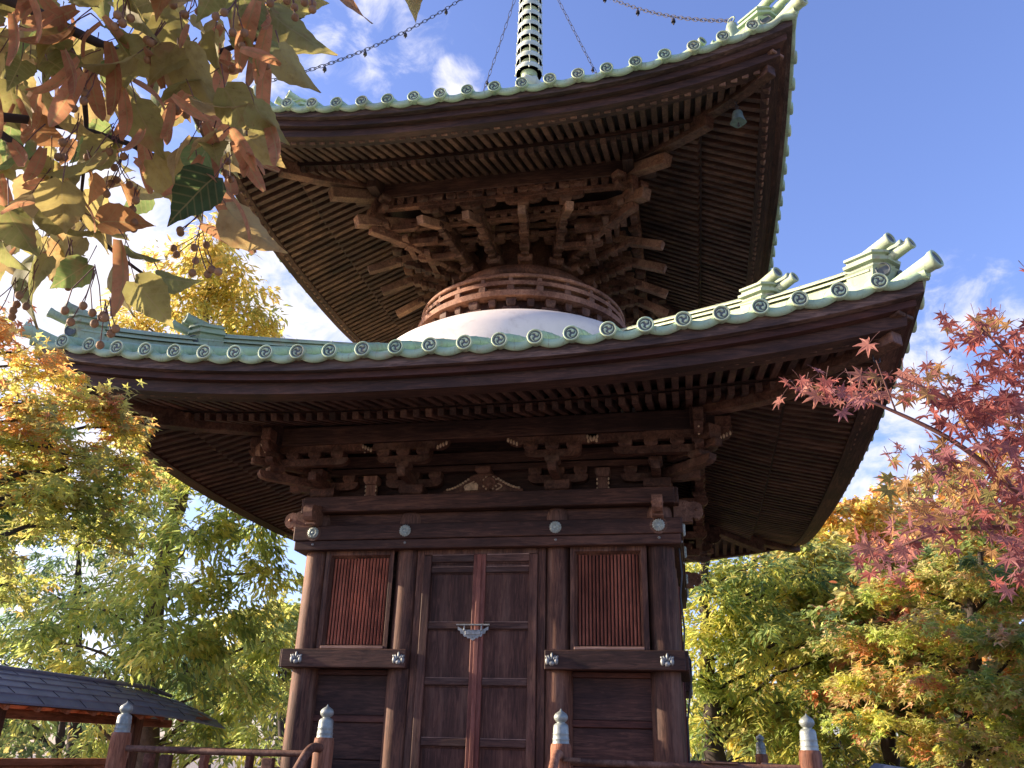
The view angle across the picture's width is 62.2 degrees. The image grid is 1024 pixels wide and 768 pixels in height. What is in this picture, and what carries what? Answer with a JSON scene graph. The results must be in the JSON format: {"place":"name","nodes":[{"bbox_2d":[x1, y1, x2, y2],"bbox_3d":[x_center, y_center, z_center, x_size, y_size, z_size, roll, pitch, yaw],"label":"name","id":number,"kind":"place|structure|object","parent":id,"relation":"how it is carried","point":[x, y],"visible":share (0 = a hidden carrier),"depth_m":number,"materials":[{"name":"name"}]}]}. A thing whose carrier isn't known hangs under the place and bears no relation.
{"place":"outdoors","nodes":[
{"label":"outdoors","id":0,"kind":"place"},
{"bbox_2d":[15,755,260,767],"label":"ground","id":1,"kind":"structure","parent":0,"point":[193,764],"depth_m":72.45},
{"bbox_2d":[0,409,59,587],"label":"background tree","id":2,"kind":"object","parent":1,"relation":"on","point":[13,543],"visible":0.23,"depth_m":13.98,"materials":[{"name":"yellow plant"}]},
{"bbox_2d":[0,620,110,757],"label":"tree","id":3,"kind":"object","parent":1,"relation":"on","point":[62,726],"visible":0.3,"depth_m":12.66,"materials":[{"name":"green plant"}]},
{"bbox_2d":[0,300,176,619],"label":"maple tree","id":4,"kind":"object","parent":1,"relation":"on","point":[45,486],"visible":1,"depth_m":5.72,"materials":[{"name":"yellow plant"}]},
{"bbox_2d":[0,531,189,757],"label":"tree","id":5,"kind":"object","parent":1,"relation":"on","point":[49,566],"visible":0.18,"depth_m":16.20,"materials":[{"name":"green plant"}]},
{"bbox_2d":[0,665,224,767],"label":"roofed fence","id":6,"kind":"object","parent":1,"relation":"on","point":[30,694],"visible":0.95,"depth_m":9.01,"materials":[{"name":"grey tile"}]},
{"bbox_2d":[0,209,303,767],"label":"broadleaf tree","id":7,"kind":"object","parent":1,"relation":"on","point":[151,645],"visible":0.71,"depth_m":11.64,"materials":[{"name":"green plant"}]},
{"bbox_2d":[158,616,262,767],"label":"background tree","id":8,"kind":"object","parent":1,"relation":"on","point":[177,691],"visible":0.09,"depth_m":23.43,"materials":[{"name":"green plant"}]},
{"bbox_2d":[0,0,422,348],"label":"linden tree","id":9,"kind":"object","parent":1,"relation":"on","point":[157,48],"visible":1,"depth_m":1.42,"materials":[{"name":"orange plant"}]},
{"bbox_2d":[210,591,300,766],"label":"background tree","id":10,"kind":"object","parent":1,"relation":"on","point":[294,608],"visible":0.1,"depth_m":21.61,"materials":[{"name":"green plant"}]},
{"bbox_2d":[265,689,278,748],"bbox_3d":[-4.361,6.731,14.988,0.300,2.590,0.292,-3,-24,11],"label":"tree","id":11,"kind":"object","parent":1,"relation":"on","point":[268,726],"depth_m":15.20,"materials":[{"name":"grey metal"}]},
{"bbox_2d":[105,701,822,767],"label":"veranda railing","id":12,"kind":"object","parent":1,"relation":"on","point":[319,750],"visible":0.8,"depth_m":7.03,"materials":[{"name":"brown wood"}]},
{"bbox_2d":[19,0,943,767],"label":"pagoda","id":13,"kind":"object","parent":1,"relation":"on","point":[515,456],"visible":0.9,"depth_m":8.62,"materials":[{"name":"brown wood"}]},
{"bbox_2d":[316,550,394,648],"bbox_3d":[-1.567,2.192,8.607,0.740,0.986,0.135,-3,-24,11],"label":"window","id":14,"kind":"structure","parent":13,"relation":"in","point":[355,602],"depth_m":8.61,"materials":[{"name":"brown wood"}]},
{"bbox_2d":[272,0,461,81],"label":"chain","id":15,"kind":"object","parent":13,"relation":"on","point":[324,69],"visible":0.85,"depth_m":11.77,"materials":[{"name":"metal"}]},
{"bbox_2d":[410,554,477,767],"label":"door","id":16,"kind":"structure","parent":13,"relation":"in","point":[443,688],"depth_m":8.14,"materials":[{"name":"brown wood"}]},
{"bbox_2d":[456,553,537,767],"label":"door","id":17,"kind":"structure","parent":13,"relation":"in","point":[504,634],"depth_m":8.04,"materials":[{"name":"brown wood"}]},
{"bbox_2d":[483,0,515,90],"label":"chain","id":18,"kind":"object","parent":13,"relation":"on","point":[487,82],"visible":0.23,"depth_m":14.68,"materials":[{"name":"metal"}]},
{"bbox_2d":[558,0,596,73],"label":"chain","id":19,"kind":"object","parent":13,"relation":"on","point":[592,69],"visible":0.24,"depth_m":14.41,"materials":[{"name":"metal"}]},
{"bbox_2d":[570,546,649,649],"bbox_3d":[0.932,2.052,8.121,0.740,0.986,0.135,-3,-24,11],"label":"window","id":20,"kind":"structure","parent":13,"relation":"in","point":[609,609],"depth_m":8.12,"materials":[{"name":"brown wood"}]},
{"bbox_2d":[603,0,731,24],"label":"chain","id":21,"kind":"object","parent":13,"relation":"on","point":[673,21],"visible":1,"depth_m":10.34,"materials":[{"name":"metal"}]},
{"bbox_2d":[677,578,687,762],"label":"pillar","id":22,"kind":"structure","parent":13,"relation":"in","point":[677,578],"depth_m":9.25,"materials":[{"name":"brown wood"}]},
{"bbox_2d":[679,587,688,762],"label":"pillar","id":23,"kind":"structure","parent":13,"relation":"in","point":[679,587],"depth_m":9.36,"materials":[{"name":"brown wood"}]},
{"bbox_2d":[730,100,746,127],"bbox_3d":[2.367,-2.868,8.916,0.147,0.414,0.147,16,-27,-30],"label":"wind bell","id":24,"kind":"object","parent":13,"relation":"hanging from","point":[738,120],"visible":1,"depth_m":8.85,"materials":[{"name":"green metal"}]},
{"bbox_2d":[0,665,1012,767],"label":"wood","id":25,"kind":"object","parent":1,"relation":"on","point":[276,744],"visible":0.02,"depth_m":48.91,"materials":[{"name":"green plant"}]},
{"bbox_2d":[687,652,799,762],"bbox_3d":[6.235,9.136,22.208,3.987,4.674,3.096,11,-25,-20],"label":"background tree","id":26,"kind":"object","parent":1,"relation":"on","point":[730,744],"visible":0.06,"depth_m":22.07,"materials":[{"name":"green plant"}]},
{"bbox_2d":[682,524,895,767],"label":"broadleaf tree","id":27,"kind":"object","parent":1,"relation":"on","point":[721,585],"visible":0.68,"depth_m":16.17,"materials":[{"name":"green plant"}]},
{"bbox_2d":[724,555,914,765],"bbox_3d":[8.471,7.881,24.000,5.587,8.470,5.918,-3,-24,11],"label":"autumn tree","id":28,"kind":"object","parent":1,"relation":"on","point":[866,746],"depth_m":22.98,"materials":[{"name":"green plant"}]},
{"bbox_2d":[712,531,936,767],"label":"autumn tree","id":29,"kind":"object","parent":1,"relation":"on","point":[838,541],"visible":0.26,"depth_m":17.42,"materials":[{"name":"green plant"}]},
{"bbox_2d":[767,485,961,764],"bbox_3d":[8.819,6.663,20.781,4.565,8.148,6.061,-10,-26,24],"label":"autumn tree","id":30,"kind":"object","parent":1,"relation":"on","point":[867,515],"visible":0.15,"depth_m":20.27,"materials":[{"name":"yellow plant"}]},
{"bbox_2d":[869,763,903,767],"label":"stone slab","id":31,"kind":"structure","parent":1,"relation":"on","point":[876,765],"depth_m":8.08,"materials":[{"name":"grey stone"}]},
{"bbox_2d":[772,260,1023,602],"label":"maple tree","id":32,"kind":"object","parent":1,"relation":"on","point":[984,414],"visible":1,"depth_m":1.97,"materials":[{"name":"red plant"}]},
{"bbox_2d":[791,521,1023,767],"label":"autumn tree","id":33,"kind":"object","parent":1,"relation":"on","point":[848,607],"visible":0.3,"depth_m":15.16,"materials":[{"name":"green plant"}]},
{"bbox_2d":[799,532,1023,767],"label":"maple tree","id":34,"kind":"object","parent":1,"relation":"on","point":[992,696],"visible":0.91,"depth_m":12.99,"materials":[{"name":"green plant"}]},
{"bbox_2d":[840,474,1014,731],"bbox_3d":[11.424,6.988,23.038,4.840,9.537,5.496,-3,-24,11],"label":"autumn tree","id":35,"kind":"object","parent":1,"relation":"on","point":[892,486],"visible":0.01,"depth_m":24.32,"materials":[{"name":"orange plant"}]},
{"bbox_2d":[879,449,1023,767],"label":"autumn tree","id":36,"kind":"object","parent":1,"relation":"on","point":[940,498],"visible":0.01,"depth_m":21.67,"materials":[{"name":"orange plant"}]},
{"bbox_2d":[889,461,1023,720],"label":"background tree","id":37,"kind":"object","parent":1,"relation":"on","point":[982,652],"visible":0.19,"depth_m":14.01,"materials":[{"name":"orange plant"}]},
{"bbox_2d":[0,0,1023,761],"label":"sky","id":38,"kind":"structure","parent":0,"point":[907,119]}
]}

